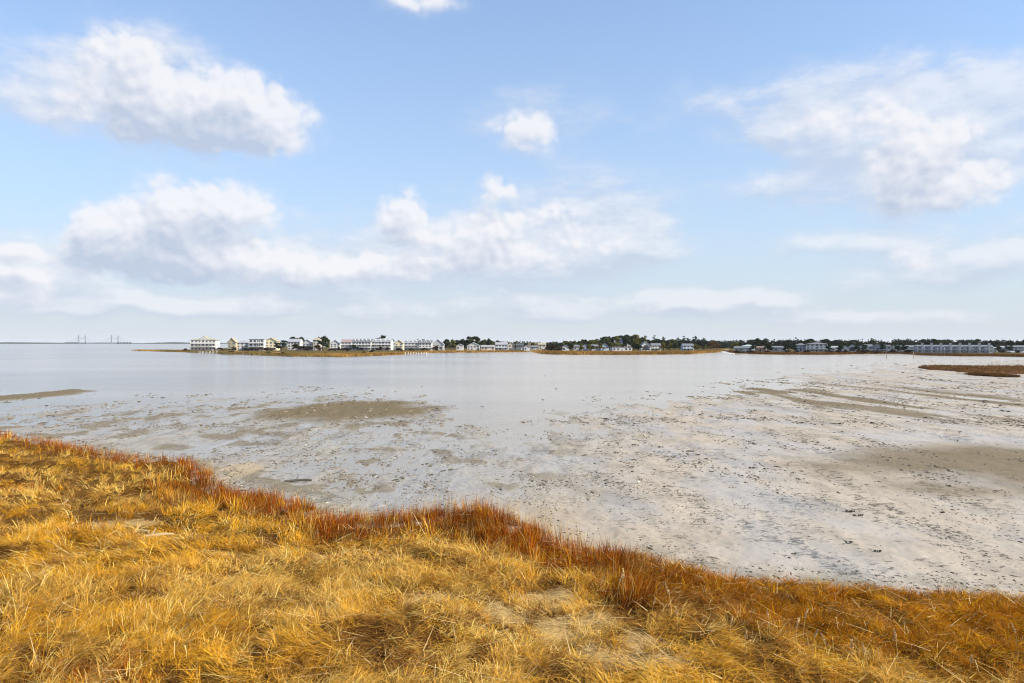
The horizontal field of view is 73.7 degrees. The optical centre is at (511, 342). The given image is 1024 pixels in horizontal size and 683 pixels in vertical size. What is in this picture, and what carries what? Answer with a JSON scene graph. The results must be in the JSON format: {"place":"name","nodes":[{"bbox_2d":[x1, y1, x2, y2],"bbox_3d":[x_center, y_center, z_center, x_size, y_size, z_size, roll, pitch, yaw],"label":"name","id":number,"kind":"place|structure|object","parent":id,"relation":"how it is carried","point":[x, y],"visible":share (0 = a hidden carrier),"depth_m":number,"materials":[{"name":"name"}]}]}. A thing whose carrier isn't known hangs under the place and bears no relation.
{"place":"outdoors","nodes":[
{"label":"outdoors","id":0,"kind":"place"},
{"bbox_2d":[0,342,79,343],"bbox_3d":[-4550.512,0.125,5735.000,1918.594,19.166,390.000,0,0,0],"label":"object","id":1,"kind":"structure","parent":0,"point":[33,343],"depth_m":5589.25,"materials":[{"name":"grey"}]},
{"bbox_2d":[80,343,135,343],"bbox_3d":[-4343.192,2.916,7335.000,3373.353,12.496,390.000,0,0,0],"label":"coast","id":2,"kind":"structure","parent":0,"point":[104,343],"depth_m":7163.41,"materials":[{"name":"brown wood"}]},
{"bbox_2d":[136,342,287,343],"bbox_3d":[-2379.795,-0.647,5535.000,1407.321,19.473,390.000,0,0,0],"label":"coast","id":3,"kind":"structure","parent":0,"point":[179,343],"depth_m":5369.64,"materials":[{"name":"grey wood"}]},
{"bbox_2d":[227,338,237,349],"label":"house","id":4,"kind":"structure","parent":0,"point":[232,342],"depth_m":640.00,"materials":[{"name":"beige"}]},
{"bbox_2d":[303,339,312,349],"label":"house","id":5,"kind":"structure","parent":0,"point":[308,342],"depth_m":655.00,"materials":[{"name":"white"}]},
{"bbox_2d":[313,337,321,349],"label":"house","id":6,"kind":"structure","parent":0,"point":[316,340],"depth_m":650.00,"materials":[{"name":"beige"}]},
{"bbox_2d":[161,346,527,356],"bbox_3d":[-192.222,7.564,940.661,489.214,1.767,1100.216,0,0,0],"label":"village shore","id":7,"kind":"structure","parent":0,"point":[286,350],"depth_m":567.79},
{"bbox_2d":[190,336,219,349],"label":"house","id":8,"kind":"structure","parent":7,"relation":"on","point":[204,343],"depth_m":640.01,"materials":[{"name":"white"}]},
{"bbox_2d":[238,340,248,349],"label":"house","id":9,"kind":"structure","parent":7,"relation":"on","point":[242,344],"depth_m":645.08,"materials":[{"name":"white"}]},
{"bbox_2d":[249,339,267,350],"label":"house","id":10,"kind":"structure","parent":7,"relation":"on","point":[256,343],"depth_m":635.00,"materials":[{"name":"white"}]},
{"bbox_2d":[266,338,279,349],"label":"house","id":11,"kind":"structure","parent":7,"relation":"on","point":[270,342],"depth_m":640.00,"materials":[{"name":"beige"}]},
{"bbox_2d":[274,340,287,350],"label":"evergreen tree","id":12,"kind":"object","parent":7,"relation":"on","point":[278,345],"visible":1,"depth_m":623.30,"materials":[{"name":"green plant"}]},
{"bbox_2d":[288,338,302,349],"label":"house","id":13,"kind":"structure","parent":7,"relation":"on","point":[291,342],"depth_m":660.00,"materials":[{"name":"white"}]},
{"bbox_2d":[292,343,300,348],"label":"evergreen tree","id":14,"kind":"object","parent":7,"relation":"on","point":[294,345],"visible":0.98,"depth_m":620.80,"materials":[{"name":"green plant"}]},
{"bbox_2d":[298,345,307,350],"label":"bush","id":15,"kind":"object","parent":7,"relation":"on","point":[303,347],"visible":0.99,"depth_m":616.14,"materials":[{"name":"green plant"}]},
{"bbox_2d":[314,344,322,350],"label":"bush","id":16,"kind":"object","parent":7,"relation":"on","point":[317,346],"visible":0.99,"depth_m":610.43,"materials":[{"name":"green plant"}]},
{"bbox_2d":[318,336,328,350],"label":"evergreen tree","id":17,"kind":"object","parent":7,"relation":"on","point":[324,341],"visible":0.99,"depth_m":617.00,"materials":[{"name":"green plant"}]},
{"bbox_2d":[330,340,341,349],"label":"house","id":18,"kind":"structure","parent":7,"relation":"on","point":[335,344],"depth_m":660.00,"materials":[{"name":"white"}]},
{"bbox_2d":[341,339,352,349],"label":"house","id":19,"kind":"structure","parent":7,"relation":"on","point":[346,343],"depth_m":665.00,"materials":[{"name":"white"}]},
{"bbox_2d":[352,339,372,349],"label":"townhouse row","id":20,"kind":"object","parent":7,"relation":"on","point":[365,344],"visible":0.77,"depth_m":650.00,"materials":[{"name":"white"}]},
{"bbox_2d":[371,339,393,349],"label":"townhouse row","id":21,"kind":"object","parent":7,"relation":"on","point":[382,343],"visible":0.95,"depth_m":651.97,"materials":[{"name":"white"}]},
{"bbox_2d":[404,340,418,349],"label":"townhouse row","id":22,"kind":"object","parent":7,"relation":"on","point":[412,344],"visible":0.91,"depth_m":650.00,"materials":[{"name":"white"}]},
{"bbox_2d":[418,340,432,349],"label":"townhouse row","id":23,"kind":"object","parent":7,"relation":"on","point":[425,344],"visible":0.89,"depth_m":648.00,"materials":[{"name":"white"}]},
{"bbox_2d":[432,339,444,349],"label":"house","id":24,"kind":"structure","parent":7,"relation":"on","point":[438,342],"depth_m":655.00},
{"bbox_2d":[444,339,449,349],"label":"evergreen tree","id":25,"kind":"object","parent":7,"relation":"on","point":[445,341],"visible":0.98,"depth_m":679.78,"materials":[{"name":"green plant"}]},
{"bbox_2d":[450,339,456,347],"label":"broadleaf tree","id":26,"kind":"object","parent":7,"relation":"on","point":[453,345],"visible":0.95,"depth_m":674.05,"materials":[{"name":"green plant"}]},
{"bbox_2d":[456,344,463,349],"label":"house","id":27,"kind":"structure","parent":7,"relation":"on","point":[460,346],"depth_m":640.00,"materials":[{"name":"white"}]},
{"bbox_2d":[456,339,466,347],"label":"evergreen tree","id":28,"kind":"object","parent":7,"relation":"on","point":[462,341],"visible":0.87,"depth_m":698.52,"materials":[{"name":"green plant"}]},
{"bbox_2d":[464,336,472,346],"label":"evergreen tree","id":29,"kind":"object","parent":7,"relation":"on","point":[467,341],"visible":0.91,"depth_m":697.91,"materials":[{"name":"green plant"}]},
{"bbox_2d":[467,342,479,349],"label":"house","id":30,"kind":"structure","parent":7,"relation":"on","point":[473,346],"depth_m":650.00,"materials":[{"name":"white"}]},
{"bbox_2d":[470,336,481,344],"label":"evergreen tree","id":31,"kind":"object","parent":7,"relation":"on","point":[476,338],"visible":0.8,"depth_m":703.07,"materials":[{"name":"green plant"}]},
{"bbox_2d":[481,344,494,349],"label":"house","id":32,"kind":"structure","parent":7,"relation":"on","point":[488,347],"depth_m":640.00,"materials":[{"name":"beige"}]},
{"bbox_2d":[495,342,507,349],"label":"house","id":33,"kind":"structure","parent":7,"relation":"on","point":[501,345],"depth_m":649.97,"materials":[{"name":"white"}]},
{"bbox_2d":[508,342,514,349],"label":"house","id":34,"kind":"structure","parent":7,"relation":"on","point":[511,345],"depth_m":652.00,"materials":[{"name":"beige"}]},
{"bbox_2d":[516,343,523,349],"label":"house","id":35,"kind":"structure","parent":7,"relation":"on","point":[519,346],"depth_m":650.00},
{"bbox_2d":[530,345,537,349],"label":"house","id":36,"kind":"structure","parent":7,"relation":"on","point":[532,347],"depth_m":640.40,"materials":[{"name":"grey"}]},
{"bbox_2d":[132,349,1023,355],"bbox_3d":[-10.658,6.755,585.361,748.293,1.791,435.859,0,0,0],"label":"marsh grass","id":37,"kind":"structure","parent":7,"relation":"on","point":[545,352],"depth_m":476.34,"materials":[{"name":"plant"}]},
{"bbox_2d":[524,345,529,350],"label":"boathouse","id":38,"kind":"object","parent":37,"relation":"on","point":[526,347],"visible":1,"depth_m":620.00,"materials":[{"name":"white"}]},
{"bbox_2d":[394,340,404,350],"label":"house","id":39,"kind":"structure","parent":0,"point":[399,344],"depth_m":630.00,"materials":[{"name":"beige"}]},
{"bbox_2d":[0,357,1023,608],"bbox_3d":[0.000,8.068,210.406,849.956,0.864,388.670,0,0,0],"label":"mudflat","id":40,"kind":"structure","parent":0,"point":[868,533],"depth_m":42.45,"materials":[{"name":"grey sand"}]},
{"bbox_2d":[284,476,311,481],"bbox_3d":[-12.267,7.811,39.177,1.518,0.308,0.486,0,0,-14],"label":"driftwood","id":41,"kind":"object","parent":40,"relation":"on","point":[293,480],"visible":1,"depth_m":39.05,"materials":[{"name":"grey wood"}]},
{"bbox_2d":[0,359,1023,594],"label":"mud clods","id":42,"kind":"object","parent":40,"relation":"on","point":[573,417],"visible":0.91,"depth_m":52.12,"materials":[{"name":"grey soil"}]},
{"bbox_2d":[0,344,1023,558],"bbox_3d":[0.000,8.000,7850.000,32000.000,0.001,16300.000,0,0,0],"label":"water","id":43,"kind":"structure","parent":0,"point":[509,391],"depth_m":138.26,"materials":[{"name":"grey liquid"}]},
{"bbox_2d":[66,335,130,343],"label":"cable stayed bridge","id":44,"kind":"structure","parent":43,"relation":"on","point":[111,337],"depth_m":5988.00,"materials":[{"name":"concrete"}]},
{"bbox_2d":[0,430,1023,682],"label":"bank ground","id":45,"kind":"structure","parent":0,"point":[81,518],"depth_m":19.13,"materials":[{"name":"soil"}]},
{"bbox_2d":[125,524,149,532],"bbox_3d":[-14.655,7.313,26.779,0.929,0.308,0.483,0,0,-9],"label":"driftwood","id":46,"kind":"object","parent":45,"relation":"on","point":[146,531],"visible":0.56,"depth_m":26.64,"materials":[{"name":"brown wood"}]},
{"bbox_2d":[143,528,173,536],"bbox_3d":[-13.771,7.359,26.345,1.320,0.308,0.485,0,0,-29],"label":"driftwood","id":47,"kind":"object","parent":45,"relation":"on","point":[164,534],"visible":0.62,"depth_m":26.33,"materials":[{"name":"brown wood"}]},
{"bbox_2d":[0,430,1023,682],"bbox_3d":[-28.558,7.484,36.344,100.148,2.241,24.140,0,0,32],"label":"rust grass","id":48,"kind":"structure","parent":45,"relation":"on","point":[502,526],"depth_m":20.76,"materials":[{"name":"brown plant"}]},
{"bbox_2d":[664,583,671,618],"bbox_3d":[4.150,6.896,18.154,0.220,0.984,0.098,0,0,31],"label":"reed","id":49,"kind":"object","parent":45,"relation":"on","point":[666,587],"visible":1,"depth_m":18.14,"materials":[{"name":"beige plant"}]},
{"bbox_2d":[795,617,799,649],"bbox_3d":[6.641,6.833,15.894,0.198,0.886,0.088,0,0,-25],"label":"reed","id":50,"kind":"object","parent":45,"relation":"on","point":[797,624],"visible":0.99,"depth_m":15.88,"materials":[{"name":"beige plant"}]},
{"bbox_2d":[803,608,808,637],"bbox_3d":[7.435,7.167,17.283,0.198,0.886,0.088,0,0,-12],"label":"reed","id":51,"kind":"object","parent":45,"relation":"on","point":[805,617],"visible":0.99,"depth_m":17.27,"materials":[{"name":"beige plant"}]},
{"bbox_2d":[850,639,853,667],"bbox_3d":[7.702,7.118,15.469,0.088,0.886,0.198,0,0,34],"label":"reed","id":52,"kind":"object","parent":45,"relation":"on","point":[851,644],"visible":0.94,"depth_m":15.46,"materials":[{"name":"beige plant"}]},
{"bbox_2d":[861,641,867,672],"bbox_3d":[7.870,7.078,15.248,0.078,0.787,0.176,0,0,-22],"label":"reed","id":53,"kind":"object","parent":45,"relation":"on","point":[864,649],"visible":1,"depth_m":15.24,"materials":[{"name":"beige plant"}]},
{"bbox_2d":[893,628,897,661],"bbox_3d":[9.002,7.161,16.035,0.088,0.886,0.198,0,0,3],"label":"reed","id":54,"kind":"object","parent":45,"relation":"on","point":[895,636],"visible":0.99,"depth_m":16.01,"materials":[{"name":"beige plant"}]},
{"bbox_2d":[1010,623,1017,653],"bbox_3d":[11.920,7.039,16.196,0.176,0.787,0.078,0,0,6],"label":"reed","id":55,"kind":"object","parent":45,"relation":"on","point":[1015,631],"visible":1,"depth_m":16.20,"materials":[{"name":"beige plant"}]},
{"bbox_2d":[0,0,1023,342],"label":"sky","id":56,"kind":"structure","parent":0,"point":[542,171],"materials":[{"name":"blue"}]},
{"bbox_2d":[591,343,599,350],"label":"house","id":57,"kind":"structure","parent":0,"point":[594,349],"depth_m":610.00,"materials":[{"name":"white"}]},
{"bbox_2d":[541,347,714,354],"bbox_3d":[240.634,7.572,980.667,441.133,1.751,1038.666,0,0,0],"label":"marsh point","id":58,"kind":"structure","parent":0,"point":[675,349],"depth_m":474.74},
{"bbox_2d":[538,343,545,349],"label":"house","id":59,"kind":"structure","parent":58,"relation":"on","point":[541,346],"depth_m":720.00,"materials":[{"name":"beige"}]},
{"bbox_2d":[549,345,560,350],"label":"bush","id":60,"kind":"object","parent":58,"relation":"on","point":[552,347],"visible":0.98,"depth_m":581.20,"materials":[{"name":"green plant"}]},
{"bbox_2d":[562,345,568,350],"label":"house","id":61,"kind":"structure","parent":58,"relation":"on","point":[565,347],"depth_m":600.00,"materials":[{"name":"white"}]},
{"bbox_2d":[573,345,579,350],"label":"house","id":62,"kind":"structure","parent":58,"relation":"on","point":[576,347],"depth_m":620.00,"materials":[{"name":"beige"}]},
{"bbox_2d":[595,343,604,350],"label":"broadleaf tree","id":63,"kind":"object","parent":58,"relation":"on","point":[600,346],"visible":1,"depth_m":589.60,"materials":[{"name":"green plant"}]},
{"bbox_2d":[598,337,606,344],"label":"evergreen tree","id":64,"kind":"object","parent":58,"relation":"on","point":[602,341],"visible":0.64,"depth_m":655.60,"materials":[{"name":"green plant"}]},
{"bbox_2d":[601,344,608,350],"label":"house","id":65,"kind":"structure","parent":58,"relation":"on","point":[606,348],"depth_m":605.00,"materials":[{"name":"white"}]},
{"bbox_2d":[610,336,622,346],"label":"broadleaf tree","id":66,"kind":"object","parent":58,"relation":"on","point":[617,340],"visible":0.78,"depth_m":663.42,"materials":[{"name":"green plant"}]},
{"bbox_2d":[610,347,631,350],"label":"boathouse","id":67,"kind":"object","parent":58,"relation":"on","point":[621,348],"visible":0.75,"depth_m":570.00,"materials":[{"name":"white"}]},
{"bbox_2d":[622,336,630,346],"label":"evergreen tree","id":68,"kind":"object","parent":58,"relation":"on","point":[626,341],"visible":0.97,"depth_m":679.47,"materials":[{"name":"green plant"}]},
{"bbox_2d":[631,338,641,349],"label":"broadleaf tree","id":69,"kind":"object","parent":58,"relation":"on","point":[637,342],"visible":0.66,"depth_m":638.48,"materials":[{"name":"green plant"}]},
{"bbox_2d":[633,344,641,350],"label":"evergreen tree","id":70,"kind":"object","parent":58,"relation":"on","point":[638,347],"visible":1,"depth_m":588.13,"materials":[{"name":"green plant"}]},
{"bbox_2d":[639,341,650,350],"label":"house","id":71,"kind":"structure","parent":58,"relation":"on","point":[645,345],"depth_m":599.97,"materials":[{"name":"white"}]},
{"bbox_2d":[659,342,667,350],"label":"broadleaf tree","id":72,"kind":"object","parent":58,"relation":"on","point":[663,344],"visible":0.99,"depth_m":588.84,"materials":[{"name":"green plant"}]},
{"bbox_2d":[668,339,676,349],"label":"broadleaf tree","id":73,"kind":"object","parent":58,"relation":"on","point":[673,341],"visible":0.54,"depth_m":704.16,"materials":[{"name":"green plant"}]},
{"bbox_2d":[672,343,679,347],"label":"evergreen tree","id":74,"kind":"object","parent":58,"relation":"on","point":[676,345],"visible":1,"depth_m":588.23,"materials":[{"name":"green plant"}]},
{"bbox_2d":[693,344,701,348],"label":"broadleaf tree","id":75,"kind":"object","parent":58,"relation":"on","point":[695,346],"visible":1,"depth_m":588.99,"materials":[{"name":"green plant"}]},
{"bbox_2d":[698,340,704,349],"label":"evergreen tree","id":76,"kind":"object","parent":58,"relation":"on","point":[701,343],"visible":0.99,"depth_m":693.01,"materials":[{"name":"green plant"}]},
{"bbox_2d":[712,342,720,347],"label":"bare tree","id":77,"kind":"object","parent":58,"relation":"on","point":[717,345],"visible":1,"depth_m":648.92,"materials":[{"name":"brown plant"}]},
{"bbox_2d":[650,343,660,350],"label":"house","id":78,"kind":"structure","parent":0,"point":[655,346],"depth_m":605.00,"materials":[{"name":"white"}]},
{"bbox_2d":[680,344,693,350],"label":"house","id":79,"kind":"structure","parent":0,"point":[686,347],"depth_m":614.99,"materials":[{"name":"white"}]},
{"bbox_2d":[729,349,1023,356],"bbox_3d":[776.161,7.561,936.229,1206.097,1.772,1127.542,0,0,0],"label":"shore","id":80,"kind":"structure","parent":0,"point":[792,350],"depth_m":474.26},
{"bbox_2d":[734,346,752,351],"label":"house","id":81,"kind":"structure","parent":80,"relation":"on","point":[743,348],"depth_m":560.75,"materials":[{"name":"grey"}]},
{"bbox_2d":[742,339,753,344],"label":"evergreen tree","id":82,"kind":"object","parent":80,"relation":"on","point":[750,342],"visible":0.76,"depth_m":724.28,"materials":[{"name":"green plant"}]},
{"bbox_2d":[753,338,761,345],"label":"evergreen tree","id":83,"kind":"object","parent":80,"relation":"on","point":[757,343],"visible":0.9,"depth_m":658.29,"materials":[{"name":"green plant"}]},
{"bbox_2d":[755,345,766,350],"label":"house","id":84,"kind":"structure","parent":80,"relation":"on","point":[759,348],"depth_m":565.57,"materials":[{"name":"beige"}]},
{"bbox_2d":[760,340,767,345],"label":"evergreen tree","id":85,"kind":"object","parent":80,"relation":"on","point":[763,342],"visible":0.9,"depth_m":648.08,"materials":[{"name":"green plant"}]},
{"bbox_2d":[763,344,773,349],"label":"evergreen tree","id":86,"kind":"object","parent":80,"relation":"on","point":[769,347],"visible":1,"depth_m":534.45,"materials":[{"name":"green plant"}]},
{"bbox_2d":[769,346,786,350],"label":"house","id":87,"kind":"structure","parent":80,"relation":"on","point":[777,348],"depth_m":565.24,"materials":[{"name":"grey"}]},
{"bbox_2d":[783,343,792,349],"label":"evergreen tree","id":88,"kind":"object","parent":80,"relation":"on","point":[787,346],"visible":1,"depth_m":533.80,"materials":[{"name":"green plant"}]},
{"bbox_2d":[795,343,805,350],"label":"house","id":89,"kind":"structure","parent":80,"relation":"on","point":[801,346],"depth_m":560.00,"materials":[{"name":"paint"}]},
{"bbox_2d":[806,342,827,351],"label":"apartment house","id":90,"kind":"structure","parent":80,"relation":"on","point":[816,347],"depth_m":545.13,"materials":[{"name":"white"}]},
{"bbox_2d":[828,346,841,351],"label":"house","id":91,"kind":"structure","parent":80,"relation":"on","point":[833,348],"depth_m":550.42,"materials":[{"name":"grey"}]},
{"bbox_2d":[831,340,840,345],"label":"evergreen tree","id":92,"kind":"object","parent":80,"relation":"on","point":[835,343],"visible":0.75,"depth_m":732.47,"materials":[{"name":"green plant"}]},
{"bbox_2d":[848,344,855,351],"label":"house","id":93,"kind":"structure","parent":80,"relation":"on","point":[851,348],"depth_m":545.15,"materials":[{"name":"white"}]},
{"bbox_2d":[864,344,872,350],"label":"house","id":94,"kind":"structure","parent":80,"relation":"on","point":[869,347],"depth_m":560.17,"materials":[{"name":"white"}]},
{"bbox_2d":[871,344,883,351],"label":"house","id":95,"kind":"structure","parent":80,"relation":"on","point":[875,347],"depth_m":550.33,"materials":[{"name":"grey"}]},
{"bbox_2d":[884,345,890,351],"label":"house","id":96,"kind":"structure","parent":80,"relation":"on","point":[887,348],"depth_m":551.82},
{"bbox_2d":[901,344,908,350],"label":"evergreen tree","id":97,"kind":"object","parent":80,"relation":"on","point":[903,346],"visible":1,"depth_m":533.68,"materials":[{"name":"green plant"}]},
{"bbox_2d":[905,345,914,351],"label":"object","id":98,"kind":"object","parent":80,"relation":"on","point":[911,347],"visible":0.23,"depth_m":555.71,"materials":[{"name":"grey"}]},
{"bbox_2d":[924,340,936,344],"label":"evergreen tree","id":99,"kind":"object","parent":80,"relation":"on","point":[929,342],"visible":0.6,"depth_m":656.22,"materials":[{"name":"green plant"}]},
{"bbox_2d":[914,343,993,352],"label":"townhouse row","id":100,"kind":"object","parent":80,"relation":"on","point":[959,348],"visible":0.98,"depth_m":479.91,"materials":[{"name":"grey"}]},
{"bbox_2d":[1004,341,1014,345],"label":"evergreen tree","id":101,"kind":"object","parent":80,"relation":"on","point":[1009,342],"visible":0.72,"depth_m":667.08,"materials":[{"name":"green plant"}]},
{"bbox_2d":[1005,344,1014,351],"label":"evergreen tree","id":102,"kind":"object","parent":80,"relation":"on","point":[1009,347],"visible":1,"depth_m":534.86,"materials":[{"name":"green plant"}]},
{"bbox_2d":[918,365,1023,373],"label":"marsh islet","id":103,"kind":"object","parent":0,"point":[994,370],"visible":0.39,"depth_m":197.39,"materials":[{"name":"brown plant"}]},
{"bbox_2d":[919,364,1023,376],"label":"islet grass","id":104,"kind":"structure","parent":103,"relation":"on","point":[991,374],"depth_m":187.79,"materials":[{"name":"brown plant"}]},
{"bbox_2d":[1007,345,1023,350],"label":"house","id":105,"kind":"structure","parent":0,"point":[1019,347],"depth_m":575.70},
{"bbox_3d":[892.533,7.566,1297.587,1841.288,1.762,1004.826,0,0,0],"label":"back land","id":106,"kind":"structure","parent":0,"visible":0},
{"bbox_2d":[444,338,1023,348],"bbox_3d":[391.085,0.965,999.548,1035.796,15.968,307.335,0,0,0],"label":"distant wood","id":107,"kind":"object","parent":106,"relation":"on","point":[727,344],"visible":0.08,"depth_m":908.93,"materials":[{"name":"green plant"}]}
]}

